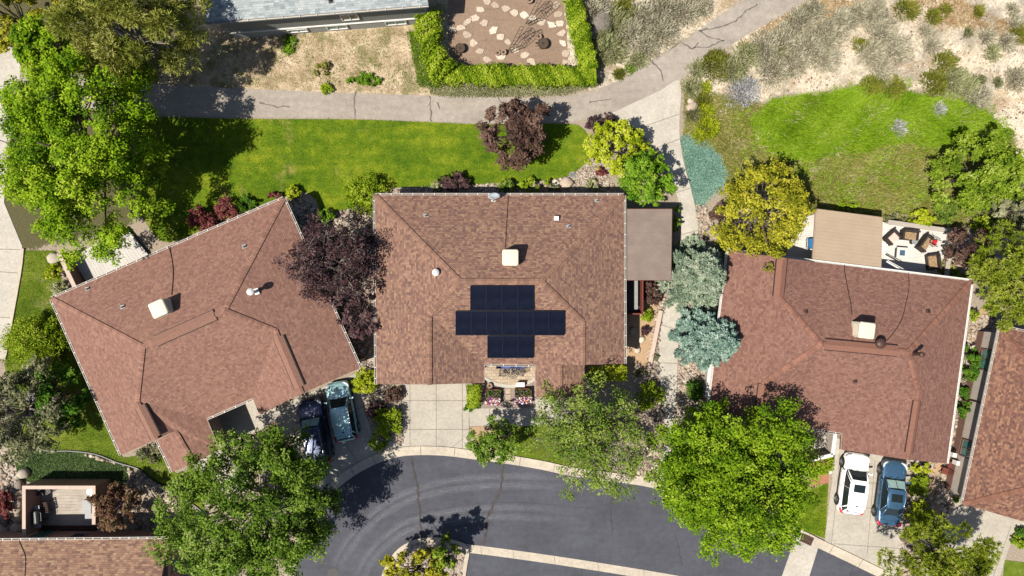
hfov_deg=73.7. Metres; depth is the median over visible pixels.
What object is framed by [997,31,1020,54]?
sagebrush
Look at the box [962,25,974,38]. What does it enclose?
wild bush
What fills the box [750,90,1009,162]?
tall grass
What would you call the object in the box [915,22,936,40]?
sagebrush
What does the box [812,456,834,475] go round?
shrub
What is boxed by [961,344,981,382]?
shrub
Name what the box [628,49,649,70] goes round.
sagebrush
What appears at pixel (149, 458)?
shrub
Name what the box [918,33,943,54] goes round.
sagebrush
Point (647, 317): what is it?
shrub
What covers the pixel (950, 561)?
leafy tree
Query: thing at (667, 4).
sagebrush
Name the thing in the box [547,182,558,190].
shrub
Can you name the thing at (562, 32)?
flagstone
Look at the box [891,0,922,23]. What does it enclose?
wild bush
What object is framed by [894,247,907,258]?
fire table
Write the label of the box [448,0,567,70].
garden soil
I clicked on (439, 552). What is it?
leafy tree
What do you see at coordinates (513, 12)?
flagstone
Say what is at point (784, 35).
sagebrush
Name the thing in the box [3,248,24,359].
kerb
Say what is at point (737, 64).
sagebrush
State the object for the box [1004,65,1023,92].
sagebrush
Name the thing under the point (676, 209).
shrub
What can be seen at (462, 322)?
solar panel
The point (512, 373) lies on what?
round table
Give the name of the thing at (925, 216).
shrub
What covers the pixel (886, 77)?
sagebrush
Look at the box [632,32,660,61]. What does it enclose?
sagebrush
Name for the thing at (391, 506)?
road
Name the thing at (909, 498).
loose stones
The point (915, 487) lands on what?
shrub
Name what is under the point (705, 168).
ground cover
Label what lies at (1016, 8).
sagebrush
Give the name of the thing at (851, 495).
parked car
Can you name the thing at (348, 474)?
kerb
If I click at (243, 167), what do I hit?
back lawn
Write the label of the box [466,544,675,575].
curb
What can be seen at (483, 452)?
leafy tree
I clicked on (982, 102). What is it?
sagebrush
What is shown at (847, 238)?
patio cover
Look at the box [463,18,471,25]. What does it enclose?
flagstone
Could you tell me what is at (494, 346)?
solar panel
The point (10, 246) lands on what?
path
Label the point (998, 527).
driveway
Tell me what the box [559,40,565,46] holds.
flagstone
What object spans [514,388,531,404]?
flower box
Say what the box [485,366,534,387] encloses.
patio terrace
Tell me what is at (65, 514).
deck
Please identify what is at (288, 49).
shrub
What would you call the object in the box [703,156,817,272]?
leafy tree
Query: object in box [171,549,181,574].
window
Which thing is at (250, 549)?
leafy tree
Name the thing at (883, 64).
sagebrush
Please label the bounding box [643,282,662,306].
shrub
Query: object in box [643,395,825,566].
leafy tree
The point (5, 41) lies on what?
leafy tree
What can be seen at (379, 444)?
shrub
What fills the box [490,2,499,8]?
flagstone
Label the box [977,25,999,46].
sagebrush
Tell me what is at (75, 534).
window
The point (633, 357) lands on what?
side bed
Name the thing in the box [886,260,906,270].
awning arm
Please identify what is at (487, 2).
flagstone
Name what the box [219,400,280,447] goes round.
entry walk
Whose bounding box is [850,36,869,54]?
wild bush
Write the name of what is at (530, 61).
flagstone
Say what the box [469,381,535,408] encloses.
courtyard paving
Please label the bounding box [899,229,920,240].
wicker seat
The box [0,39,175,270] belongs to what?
leafy tree
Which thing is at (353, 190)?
shrub
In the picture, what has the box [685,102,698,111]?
boulder
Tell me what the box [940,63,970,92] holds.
sagebrush
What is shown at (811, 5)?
sagebrush
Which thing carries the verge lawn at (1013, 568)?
on the ground at (22, 216)
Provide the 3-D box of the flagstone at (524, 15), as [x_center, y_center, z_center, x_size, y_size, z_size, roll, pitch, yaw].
[0.903,-20.448,51.155,0.560,0.070,0.542,-37,90,0]
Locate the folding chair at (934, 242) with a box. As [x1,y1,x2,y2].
[929,235,940,246]
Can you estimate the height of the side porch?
1.620 m
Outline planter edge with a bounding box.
[647,310,662,368]
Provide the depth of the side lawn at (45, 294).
51.17 m
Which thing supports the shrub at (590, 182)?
on the gravel bed at (605, 190)
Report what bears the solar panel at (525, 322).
attached to the brick brown house at (440, 253)
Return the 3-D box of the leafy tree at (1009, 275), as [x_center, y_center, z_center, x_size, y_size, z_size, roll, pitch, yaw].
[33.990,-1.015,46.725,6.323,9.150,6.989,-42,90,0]
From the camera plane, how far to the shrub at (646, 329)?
50.83 m
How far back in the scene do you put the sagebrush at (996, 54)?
50.79 m
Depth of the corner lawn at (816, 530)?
51.17 m
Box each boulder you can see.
[0,512,8,524]
[0,526,8,531]
[9,523,21,531]
[11,511,21,523]
[12,489,21,500]
[12,500,21,513]
[14,480,23,489]
[16,467,30,478]
[46,253,59,263]
[552,179,559,187]
[560,176,574,189]
[590,27,597,38]
[591,6,612,32]
[629,326,637,335]
[633,362,640,369]
[634,345,639,352]
[638,336,644,343]
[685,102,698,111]
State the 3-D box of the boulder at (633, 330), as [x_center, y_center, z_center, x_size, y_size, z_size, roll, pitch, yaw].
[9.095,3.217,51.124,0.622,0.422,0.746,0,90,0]
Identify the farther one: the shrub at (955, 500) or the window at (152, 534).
the shrub at (955, 500)
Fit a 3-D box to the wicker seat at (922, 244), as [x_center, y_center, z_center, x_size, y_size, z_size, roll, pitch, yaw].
[30.502,-3.308,50.395,0.705,0.730,1.210,36,90,0]
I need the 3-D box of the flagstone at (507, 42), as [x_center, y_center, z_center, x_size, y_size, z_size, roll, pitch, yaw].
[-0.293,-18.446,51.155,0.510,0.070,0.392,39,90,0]
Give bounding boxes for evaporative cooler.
[148,298,173,318]
[502,249,518,265]
[851,321,875,338]
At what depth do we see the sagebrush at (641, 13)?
50.76 m
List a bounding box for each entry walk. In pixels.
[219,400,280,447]
[469,399,575,425]
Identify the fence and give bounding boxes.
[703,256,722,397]
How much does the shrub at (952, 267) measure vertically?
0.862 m
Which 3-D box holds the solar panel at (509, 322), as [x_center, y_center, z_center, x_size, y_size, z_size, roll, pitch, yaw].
[-0.139,2.414,46.750,1.083,0.822,1.715,0,90,0]
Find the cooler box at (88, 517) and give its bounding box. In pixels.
[85,514,91,520]
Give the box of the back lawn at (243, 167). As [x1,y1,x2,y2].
[140,116,590,241]
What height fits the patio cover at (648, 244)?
2.765 m
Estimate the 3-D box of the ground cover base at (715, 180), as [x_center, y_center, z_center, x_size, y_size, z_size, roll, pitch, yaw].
[14.548,-8.952,51.214,2.900,0.060,5.625,-13,90,0]
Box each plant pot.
[36,489,43,495]
[536,33,541,39]
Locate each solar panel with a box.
[455,311,470,334]
[470,286,485,310]
[471,311,486,334]
[486,286,501,310]
[487,311,501,334]
[487,336,502,357]
[502,286,517,310]
[502,311,517,334]
[503,336,517,357]
[518,286,533,310]
[518,311,532,334]
[518,336,532,357]
[533,311,548,334]
[549,311,563,334]
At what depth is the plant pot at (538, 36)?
50.84 m
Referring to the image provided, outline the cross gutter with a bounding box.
[782,537,817,575]
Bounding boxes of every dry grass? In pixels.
[177,25,426,93]
[565,0,733,86]
[688,0,1023,148]
[734,0,862,58]
[905,0,1023,45]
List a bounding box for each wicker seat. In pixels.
[882,229,901,245]
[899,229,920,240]
[914,233,934,252]
[924,253,941,269]
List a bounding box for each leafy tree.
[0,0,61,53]
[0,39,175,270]
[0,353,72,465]
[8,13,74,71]
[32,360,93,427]
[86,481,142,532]
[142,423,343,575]
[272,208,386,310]
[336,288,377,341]
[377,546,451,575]
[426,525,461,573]
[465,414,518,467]
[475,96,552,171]
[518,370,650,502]
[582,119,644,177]
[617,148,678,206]
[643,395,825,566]
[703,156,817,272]
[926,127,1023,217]
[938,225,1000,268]
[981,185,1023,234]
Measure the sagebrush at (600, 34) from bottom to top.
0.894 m
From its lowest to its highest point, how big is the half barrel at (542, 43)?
0.500 m
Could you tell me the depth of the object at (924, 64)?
51.12 m
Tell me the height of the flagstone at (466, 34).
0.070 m
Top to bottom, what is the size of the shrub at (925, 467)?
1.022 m
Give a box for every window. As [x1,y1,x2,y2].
[27,530,58,537]
[69,533,90,536]
[149,529,173,535]
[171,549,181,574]
[286,28,308,33]
[326,25,348,30]
[339,13,359,20]
[384,20,406,25]
[959,438,972,458]
[979,348,991,370]
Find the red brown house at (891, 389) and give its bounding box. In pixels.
[705,249,973,463]
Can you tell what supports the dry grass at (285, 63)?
on the ground at (22, 216)
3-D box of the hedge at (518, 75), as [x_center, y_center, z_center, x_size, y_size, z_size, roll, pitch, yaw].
[0.273,-15.681,50.296,11.887,1.650,2.146,0,90,0]
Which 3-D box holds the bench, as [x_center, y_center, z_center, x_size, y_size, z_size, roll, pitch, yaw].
[-0.119,5.774,50.595,2.100,0.890,0.415,0,90,0]
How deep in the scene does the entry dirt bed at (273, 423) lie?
51.16 m
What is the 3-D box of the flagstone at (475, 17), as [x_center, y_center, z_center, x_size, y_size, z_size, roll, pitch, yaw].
[-2.759,-20.236,51.155,0.709,0.070,0.496,-11,90,0]
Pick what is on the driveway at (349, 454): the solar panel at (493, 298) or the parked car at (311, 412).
the parked car at (311, 412)
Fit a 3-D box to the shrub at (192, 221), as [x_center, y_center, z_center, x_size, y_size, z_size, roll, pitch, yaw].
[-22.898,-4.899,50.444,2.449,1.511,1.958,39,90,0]
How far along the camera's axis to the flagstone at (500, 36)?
51.12 m
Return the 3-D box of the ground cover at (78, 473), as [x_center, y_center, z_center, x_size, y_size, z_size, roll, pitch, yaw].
[-32.919,13.178,51.157,9.333,0.191,3.256,0,90,0]
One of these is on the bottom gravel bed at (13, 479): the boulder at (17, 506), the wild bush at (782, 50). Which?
the boulder at (17, 506)
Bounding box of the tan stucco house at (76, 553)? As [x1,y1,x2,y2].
[0,527,185,575]
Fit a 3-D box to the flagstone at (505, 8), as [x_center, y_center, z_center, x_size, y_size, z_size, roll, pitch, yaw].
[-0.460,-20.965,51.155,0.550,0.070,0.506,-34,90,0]
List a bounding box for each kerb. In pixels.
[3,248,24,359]
[284,446,893,575]
[382,537,468,575]
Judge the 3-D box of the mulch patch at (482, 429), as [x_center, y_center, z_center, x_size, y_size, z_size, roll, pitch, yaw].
[-1.540,11.500,51.195,3.240,0.060,2.280,0,90,0]
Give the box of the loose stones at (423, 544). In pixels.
[395,540,465,575]
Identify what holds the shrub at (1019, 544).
on the ground at (22, 216)
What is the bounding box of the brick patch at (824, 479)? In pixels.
[807,459,828,485]
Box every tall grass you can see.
[681,84,1016,226]
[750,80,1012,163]
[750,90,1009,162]
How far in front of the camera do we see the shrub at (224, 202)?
50.35 m
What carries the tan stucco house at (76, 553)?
on the ground at (22, 216)
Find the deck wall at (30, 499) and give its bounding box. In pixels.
[22,479,109,536]
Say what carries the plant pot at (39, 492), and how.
on the deck at (65, 514)
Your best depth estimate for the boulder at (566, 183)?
50.95 m
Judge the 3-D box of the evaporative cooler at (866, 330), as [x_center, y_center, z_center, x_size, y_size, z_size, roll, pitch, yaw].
[23.627,2.826,46.092,1.080,1.485,1.080,7,90,0]
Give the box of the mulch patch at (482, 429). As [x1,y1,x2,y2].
[470,426,511,454]
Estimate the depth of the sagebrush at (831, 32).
50.46 m
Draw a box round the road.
[295,455,874,575]
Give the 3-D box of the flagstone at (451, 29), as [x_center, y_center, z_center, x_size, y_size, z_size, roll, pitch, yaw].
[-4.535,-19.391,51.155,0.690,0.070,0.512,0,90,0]
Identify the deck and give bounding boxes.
[38,489,100,530]
[74,231,147,280]
[785,212,952,275]
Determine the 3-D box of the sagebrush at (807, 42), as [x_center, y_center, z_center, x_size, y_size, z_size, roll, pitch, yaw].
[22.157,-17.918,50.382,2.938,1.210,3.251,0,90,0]
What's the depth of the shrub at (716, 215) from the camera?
50.45 m
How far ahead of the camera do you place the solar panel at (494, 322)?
46.73 m
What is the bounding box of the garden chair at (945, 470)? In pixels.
[938,466,953,476]
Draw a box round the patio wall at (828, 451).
[807,433,836,461]
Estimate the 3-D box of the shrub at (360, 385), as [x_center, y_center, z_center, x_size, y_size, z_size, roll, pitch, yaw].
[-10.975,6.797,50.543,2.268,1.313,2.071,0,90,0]
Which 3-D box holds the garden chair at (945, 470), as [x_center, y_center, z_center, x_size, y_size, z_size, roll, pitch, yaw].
[32.273,13.630,50.729,0.560,0.902,0.460,20,90,0]
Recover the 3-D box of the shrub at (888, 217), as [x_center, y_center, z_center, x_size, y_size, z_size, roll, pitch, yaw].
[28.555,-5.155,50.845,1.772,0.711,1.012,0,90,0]
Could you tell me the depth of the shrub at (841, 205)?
50.78 m
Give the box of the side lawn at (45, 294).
[5,251,205,510]
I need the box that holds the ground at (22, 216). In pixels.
[0,0,1023,575]
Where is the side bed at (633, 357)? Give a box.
[625,299,660,372]
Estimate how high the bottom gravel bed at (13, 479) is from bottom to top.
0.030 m
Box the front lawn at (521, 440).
[511,426,650,475]
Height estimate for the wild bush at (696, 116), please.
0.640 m
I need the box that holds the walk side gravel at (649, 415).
[611,305,664,465]
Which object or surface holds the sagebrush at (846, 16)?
on the ground at (22, 216)
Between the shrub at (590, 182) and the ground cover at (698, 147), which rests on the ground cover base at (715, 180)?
the ground cover at (698, 147)
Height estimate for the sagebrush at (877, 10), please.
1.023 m
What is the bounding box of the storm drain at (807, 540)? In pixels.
[800,534,813,545]
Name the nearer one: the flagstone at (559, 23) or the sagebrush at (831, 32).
the sagebrush at (831, 32)
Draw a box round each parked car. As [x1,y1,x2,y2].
[295,397,334,466]
[324,380,359,442]
[834,451,872,515]
[871,458,910,526]
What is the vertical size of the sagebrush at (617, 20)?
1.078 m
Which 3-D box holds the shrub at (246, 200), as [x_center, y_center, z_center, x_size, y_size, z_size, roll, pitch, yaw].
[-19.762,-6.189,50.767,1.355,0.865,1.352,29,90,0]
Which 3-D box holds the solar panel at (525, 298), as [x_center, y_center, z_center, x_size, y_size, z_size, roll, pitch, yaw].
[0.929,0.683,45.944,1.092,0.812,1.694,0,90,0]
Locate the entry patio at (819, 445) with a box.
[794,429,839,454]
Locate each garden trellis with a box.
[508,26,535,52]
[526,0,553,25]
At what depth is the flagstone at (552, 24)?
51.12 m
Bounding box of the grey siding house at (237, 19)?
[201,0,428,38]
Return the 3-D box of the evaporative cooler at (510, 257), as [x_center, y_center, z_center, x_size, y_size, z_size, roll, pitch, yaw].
[-0.108,-2.024,45.964,1.080,1.485,1.080,0,90,0]
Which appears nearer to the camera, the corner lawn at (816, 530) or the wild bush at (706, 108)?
the wild bush at (706, 108)
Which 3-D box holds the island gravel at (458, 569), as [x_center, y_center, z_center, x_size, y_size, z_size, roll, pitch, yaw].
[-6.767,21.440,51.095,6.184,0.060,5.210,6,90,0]
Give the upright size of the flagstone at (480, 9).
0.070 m
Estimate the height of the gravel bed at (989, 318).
0.030 m
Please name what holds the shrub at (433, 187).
on the gravel bed at (605, 190)
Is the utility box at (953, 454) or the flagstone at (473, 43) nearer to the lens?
the utility box at (953, 454)
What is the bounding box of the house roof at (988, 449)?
[944,325,1023,521]
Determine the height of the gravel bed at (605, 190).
0.030 m
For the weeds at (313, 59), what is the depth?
51.17 m
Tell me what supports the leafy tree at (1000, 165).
on the ground at (22, 216)
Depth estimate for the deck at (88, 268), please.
50.90 m
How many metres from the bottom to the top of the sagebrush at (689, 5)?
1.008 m
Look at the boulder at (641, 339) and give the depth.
51.05 m
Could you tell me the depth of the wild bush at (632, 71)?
51.02 m
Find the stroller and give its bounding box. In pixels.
[806,238,812,249]
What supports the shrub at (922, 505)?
on the drive gravel bed at (910, 503)
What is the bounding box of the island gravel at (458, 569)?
[395,541,464,575]
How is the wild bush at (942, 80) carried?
on the ground at (22, 216)
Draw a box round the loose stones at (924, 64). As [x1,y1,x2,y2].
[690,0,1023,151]
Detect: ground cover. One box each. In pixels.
[14,447,134,483]
[429,77,603,98]
[680,134,727,205]
[683,132,730,208]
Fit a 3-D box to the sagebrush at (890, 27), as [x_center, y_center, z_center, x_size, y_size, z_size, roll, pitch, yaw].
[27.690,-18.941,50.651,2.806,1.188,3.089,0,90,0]
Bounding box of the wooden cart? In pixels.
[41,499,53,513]
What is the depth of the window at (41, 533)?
50.16 m
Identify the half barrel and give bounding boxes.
[455,43,464,53]
[538,38,547,48]
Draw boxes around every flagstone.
[447,26,455,32]
[456,25,465,30]
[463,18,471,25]
[463,31,471,37]
[470,14,479,21]
[470,39,477,46]
[475,48,483,53]
[476,7,484,12]
[479,19,487,26]
[483,0,490,4]
[483,56,491,63]
[489,26,497,34]
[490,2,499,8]
[495,53,505,59]
[497,34,503,39]
[501,5,510,11]
[504,39,510,45]
[510,9,517,16]
[520,11,528,18]
[520,52,529,58]
[527,58,534,65]
[537,19,545,25]
[547,21,555,27]
[552,1,559,8]
[554,11,562,16]
[555,20,563,26]
[557,29,565,36]
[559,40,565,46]
[562,50,568,56]
[562,59,570,65]
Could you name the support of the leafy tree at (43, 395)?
on the side lawn at (45, 294)
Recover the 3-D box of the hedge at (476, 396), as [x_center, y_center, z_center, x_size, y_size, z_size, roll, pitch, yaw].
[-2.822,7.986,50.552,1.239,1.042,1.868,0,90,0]
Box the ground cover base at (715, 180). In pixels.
[681,135,726,206]
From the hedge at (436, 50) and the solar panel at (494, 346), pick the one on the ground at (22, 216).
the hedge at (436, 50)
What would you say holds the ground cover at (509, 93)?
on the ground at (22, 216)
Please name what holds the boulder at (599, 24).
on the ground at (22, 216)
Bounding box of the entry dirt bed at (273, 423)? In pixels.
[266,421,291,445]
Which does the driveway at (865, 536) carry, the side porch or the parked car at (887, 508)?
the parked car at (887, 508)
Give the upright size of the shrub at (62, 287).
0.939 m
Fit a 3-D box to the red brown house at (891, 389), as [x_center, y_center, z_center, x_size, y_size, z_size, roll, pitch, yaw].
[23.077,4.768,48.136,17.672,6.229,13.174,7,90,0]
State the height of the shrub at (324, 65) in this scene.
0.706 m
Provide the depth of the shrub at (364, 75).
50.92 m
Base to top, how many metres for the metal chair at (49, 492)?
0.932 m
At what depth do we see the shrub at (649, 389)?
50.43 m
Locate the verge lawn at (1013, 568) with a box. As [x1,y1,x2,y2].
[1003,560,1023,575]
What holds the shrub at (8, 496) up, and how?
on the bottom gravel bed at (13, 479)
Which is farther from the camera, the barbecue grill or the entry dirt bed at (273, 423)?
the entry dirt bed at (273, 423)
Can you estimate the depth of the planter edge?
50.88 m
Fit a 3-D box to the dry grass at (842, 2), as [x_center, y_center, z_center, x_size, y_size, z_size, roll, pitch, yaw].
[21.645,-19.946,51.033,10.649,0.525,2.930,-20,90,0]
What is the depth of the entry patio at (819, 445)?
51.14 m
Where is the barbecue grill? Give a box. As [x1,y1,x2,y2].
[32,505,48,527]
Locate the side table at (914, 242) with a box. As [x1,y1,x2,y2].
[909,240,917,244]
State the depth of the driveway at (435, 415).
51.15 m
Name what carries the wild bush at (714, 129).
on the ground at (22, 216)
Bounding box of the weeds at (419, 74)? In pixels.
[406,30,434,88]
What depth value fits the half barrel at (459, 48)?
50.73 m
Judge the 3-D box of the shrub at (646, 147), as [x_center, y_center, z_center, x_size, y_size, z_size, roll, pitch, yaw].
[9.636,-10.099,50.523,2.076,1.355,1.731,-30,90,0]
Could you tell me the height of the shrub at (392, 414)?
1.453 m
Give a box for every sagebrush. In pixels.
[582,0,611,23]
[591,26,610,50]
[593,32,628,69]
[601,2,632,38]
[613,16,645,52]
[627,0,659,32]
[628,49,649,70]
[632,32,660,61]
[640,12,680,48]
[649,0,679,23]
[671,0,702,29]
[680,76,703,99]
[684,56,708,79]
[693,0,713,17]
[715,56,748,84]
[732,41,760,67]
[750,29,784,72]
[754,54,790,89]
[761,21,799,56]
[779,6,818,44]
[780,42,810,78]
[791,29,827,68]
[798,0,826,25]
[810,40,842,72]
[812,17,849,51]
[827,4,860,34]
[846,0,870,22]
[853,37,891,68]
[855,0,888,34]
[863,13,900,49]
[867,57,894,80]
[876,70,894,88]
[881,31,914,65]
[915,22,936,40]
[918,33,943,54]
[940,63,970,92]
[951,71,982,101]
[966,84,995,112]
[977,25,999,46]
[982,44,1002,62]
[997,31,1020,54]
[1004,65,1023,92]
[1006,1,1020,16]
[1007,14,1023,29]
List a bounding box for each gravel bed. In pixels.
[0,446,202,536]
[289,193,403,445]
[392,160,616,192]
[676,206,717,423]
[899,463,934,570]
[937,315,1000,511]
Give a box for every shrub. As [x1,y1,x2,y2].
[0,311,68,369]
[0,488,13,519]
[44,263,62,279]
[49,279,68,295]
[134,444,160,463]
[186,203,217,231]
[214,194,236,219]
[235,194,255,211]
[267,191,280,198]
[281,34,297,56]
[285,184,301,199]
[313,60,330,76]
[314,208,335,224]
[320,82,333,94]
[342,173,388,217]
[345,76,359,83]
[349,366,377,393]
[358,71,381,86]
[366,401,385,418]
[367,432,391,452]
[371,406,401,436]
[382,387,403,402]
[430,179,441,191]
[438,170,470,192]
[463,404,472,411]
[497,178,516,192]
[517,175,549,192]
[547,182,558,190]
[584,112,616,135]
[585,178,598,191]
[595,166,606,175]
[628,140,657,158]
[633,369,646,377]
[633,380,665,411]
[640,307,652,321]
[641,325,650,335]
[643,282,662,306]
[652,353,659,359]
[672,205,681,231]
[685,379,704,401]
[709,200,731,221]
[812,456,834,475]
[836,202,856,211]
[884,212,905,224]
[903,499,935,526]
[907,208,936,226]
[907,473,931,499]
[908,462,932,473]
[932,196,962,226]
[937,259,956,275]
[950,268,971,278]
[952,497,959,503]
[957,387,971,418]
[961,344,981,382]
[969,214,995,235]
[969,308,980,321]
[1010,534,1023,549]
[1014,527,1023,539]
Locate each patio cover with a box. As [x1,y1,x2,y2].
[626,209,671,280]
[806,209,882,267]
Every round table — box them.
[86,489,91,495]
[507,367,518,377]
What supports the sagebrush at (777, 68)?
on the ground at (22, 216)
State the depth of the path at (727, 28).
51.18 m
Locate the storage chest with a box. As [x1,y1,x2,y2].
[516,382,524,386]
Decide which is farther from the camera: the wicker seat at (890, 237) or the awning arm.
the wicker seat at (890, 237)
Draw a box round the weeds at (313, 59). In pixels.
[207,31,421,89]
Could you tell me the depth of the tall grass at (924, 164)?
51.12 m
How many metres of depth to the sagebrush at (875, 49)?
50.60 m
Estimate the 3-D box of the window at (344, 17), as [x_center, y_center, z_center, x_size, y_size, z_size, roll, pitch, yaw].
[-11.613,-19.371,48.800,1.290,1.090,0.095,-5,90,0]
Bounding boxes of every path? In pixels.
[0,40,21,358]
[19,0,806,122]
[927,462,944,526]
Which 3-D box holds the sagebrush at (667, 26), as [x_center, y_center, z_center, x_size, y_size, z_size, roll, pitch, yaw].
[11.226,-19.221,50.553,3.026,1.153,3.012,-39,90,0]
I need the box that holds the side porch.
[626,281,642,314]
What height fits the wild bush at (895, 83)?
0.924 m
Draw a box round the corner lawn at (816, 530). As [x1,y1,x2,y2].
[794,483,827,537]
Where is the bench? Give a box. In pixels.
[496,366,524,368]
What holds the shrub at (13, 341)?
on the side lawn at (45, 294)
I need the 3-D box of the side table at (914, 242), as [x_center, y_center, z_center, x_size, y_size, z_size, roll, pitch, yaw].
[29.716,-3.424,50.560,0.440,0.440,0.440,0,90,0]
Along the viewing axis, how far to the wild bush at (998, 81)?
51.05 m
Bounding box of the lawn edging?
[41,449,201,510]
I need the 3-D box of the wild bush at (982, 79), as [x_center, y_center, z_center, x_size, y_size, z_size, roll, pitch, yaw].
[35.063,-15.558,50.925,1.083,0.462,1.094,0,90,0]
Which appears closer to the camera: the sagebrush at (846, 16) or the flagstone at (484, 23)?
the sagebrush at (846, 16)
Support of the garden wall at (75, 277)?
on the ground at (22, 216)
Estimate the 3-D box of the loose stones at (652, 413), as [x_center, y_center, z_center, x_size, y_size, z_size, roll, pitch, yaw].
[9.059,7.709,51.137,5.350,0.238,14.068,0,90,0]
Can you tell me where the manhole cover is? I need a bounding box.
[327,568,339,575]
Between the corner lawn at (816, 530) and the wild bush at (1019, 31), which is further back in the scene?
the corner lawn at (816, 530)
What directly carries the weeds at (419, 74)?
on the ground at (22, 216)
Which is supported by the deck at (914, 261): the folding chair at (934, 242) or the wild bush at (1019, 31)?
the folding chair at (934, 242)
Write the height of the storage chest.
0.410 m
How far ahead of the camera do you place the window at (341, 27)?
50.58 m
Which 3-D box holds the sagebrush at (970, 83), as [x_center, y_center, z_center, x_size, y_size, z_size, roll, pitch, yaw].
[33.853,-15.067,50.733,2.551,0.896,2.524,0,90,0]
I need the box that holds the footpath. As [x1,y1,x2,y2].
[611,80,697,485]
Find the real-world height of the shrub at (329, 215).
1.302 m
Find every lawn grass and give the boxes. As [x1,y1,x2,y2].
[516,427,641,470]
[799,486,827,536]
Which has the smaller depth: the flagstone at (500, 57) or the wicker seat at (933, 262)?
the wicker seat at (933, 262)
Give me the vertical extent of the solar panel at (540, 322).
0.822 m
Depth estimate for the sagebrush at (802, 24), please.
50.68 m
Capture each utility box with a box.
[950,452,956,457]
[952,459,959,465]
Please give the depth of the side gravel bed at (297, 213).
51.19 m
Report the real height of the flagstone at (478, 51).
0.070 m
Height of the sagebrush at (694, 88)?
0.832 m
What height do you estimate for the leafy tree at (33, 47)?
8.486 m
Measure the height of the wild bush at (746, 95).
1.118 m
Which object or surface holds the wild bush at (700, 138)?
on the ground at (22, 216)
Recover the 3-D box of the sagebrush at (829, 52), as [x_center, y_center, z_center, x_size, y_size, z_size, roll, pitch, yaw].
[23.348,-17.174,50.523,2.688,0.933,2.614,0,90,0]
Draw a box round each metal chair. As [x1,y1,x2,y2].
[38,489,53,494]
[812,433,823,442]
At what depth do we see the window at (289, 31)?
50.55 m
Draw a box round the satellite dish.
[488,192,499,201]
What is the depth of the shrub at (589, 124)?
49.99 m
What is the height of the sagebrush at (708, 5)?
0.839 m
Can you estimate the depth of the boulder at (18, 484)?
50.82 m
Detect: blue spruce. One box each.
[654,234,726,313]
[667,300,741,374]
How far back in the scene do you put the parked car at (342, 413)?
50.04 m
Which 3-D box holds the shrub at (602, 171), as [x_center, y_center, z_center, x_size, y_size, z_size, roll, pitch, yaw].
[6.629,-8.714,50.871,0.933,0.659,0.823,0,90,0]
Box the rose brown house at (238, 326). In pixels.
[49,197,363,472]
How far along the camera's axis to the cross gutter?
51.17 m
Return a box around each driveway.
[274,370,403,490]
[403,383,468,448]
[824,449,925,573]
[916,495,1023,575]
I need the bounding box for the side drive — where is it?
[193,450,247,493]
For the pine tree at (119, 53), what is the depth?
42.62 m
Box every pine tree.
[43,0,213,86]
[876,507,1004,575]
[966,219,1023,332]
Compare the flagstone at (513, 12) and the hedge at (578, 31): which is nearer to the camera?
the hedge at (578, 31)
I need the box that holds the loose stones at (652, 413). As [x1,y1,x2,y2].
[605,297,666,484]
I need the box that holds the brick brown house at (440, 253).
[373,193,626,397]
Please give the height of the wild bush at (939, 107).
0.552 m
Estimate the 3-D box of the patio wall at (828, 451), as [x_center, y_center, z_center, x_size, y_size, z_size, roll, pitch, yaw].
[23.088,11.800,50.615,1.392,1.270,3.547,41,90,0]
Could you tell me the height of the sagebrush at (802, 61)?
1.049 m
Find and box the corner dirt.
[951,307,986,444]
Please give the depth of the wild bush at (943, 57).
50.94 m
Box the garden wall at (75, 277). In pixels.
[57,252,85,286]
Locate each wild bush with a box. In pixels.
[612,0,637,20]
[612,67,626,80]
[624,61,636,76]
[684,105,702,121]
[692,129,704,143]
[694,92,711,109]
[694,114,720,139]
[696,103,715,119]
[699,47,730,83]
[699,80,711,94]
[723,74,762,109]
[769,39,790,60]
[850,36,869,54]
[857,73,886,96]
[879,74,906,102]
[889,119,909,137]
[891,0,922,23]
[918,67,949,96]
[923,6,943,27]
[931,48,960,73]
[933,100,947,118]
[939,2,953,17]
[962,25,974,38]
[971,3,985,18]
[975,74,986,84]
[990,75,1004,89]
[1007,23,1023,44]
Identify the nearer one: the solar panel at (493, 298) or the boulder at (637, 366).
the solar panel at (493, 298)
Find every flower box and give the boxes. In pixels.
[485,389,501,405]
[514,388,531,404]
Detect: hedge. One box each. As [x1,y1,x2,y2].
[411,9,458,87]
[435,61,596,90]
[466,383,481,408]
[561,0,598,71]
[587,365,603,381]
[603,364,627,382]
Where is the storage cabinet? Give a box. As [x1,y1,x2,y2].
[82,497,91,513]
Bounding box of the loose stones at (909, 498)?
[900,461,940,575]
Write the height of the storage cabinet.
0.955 m

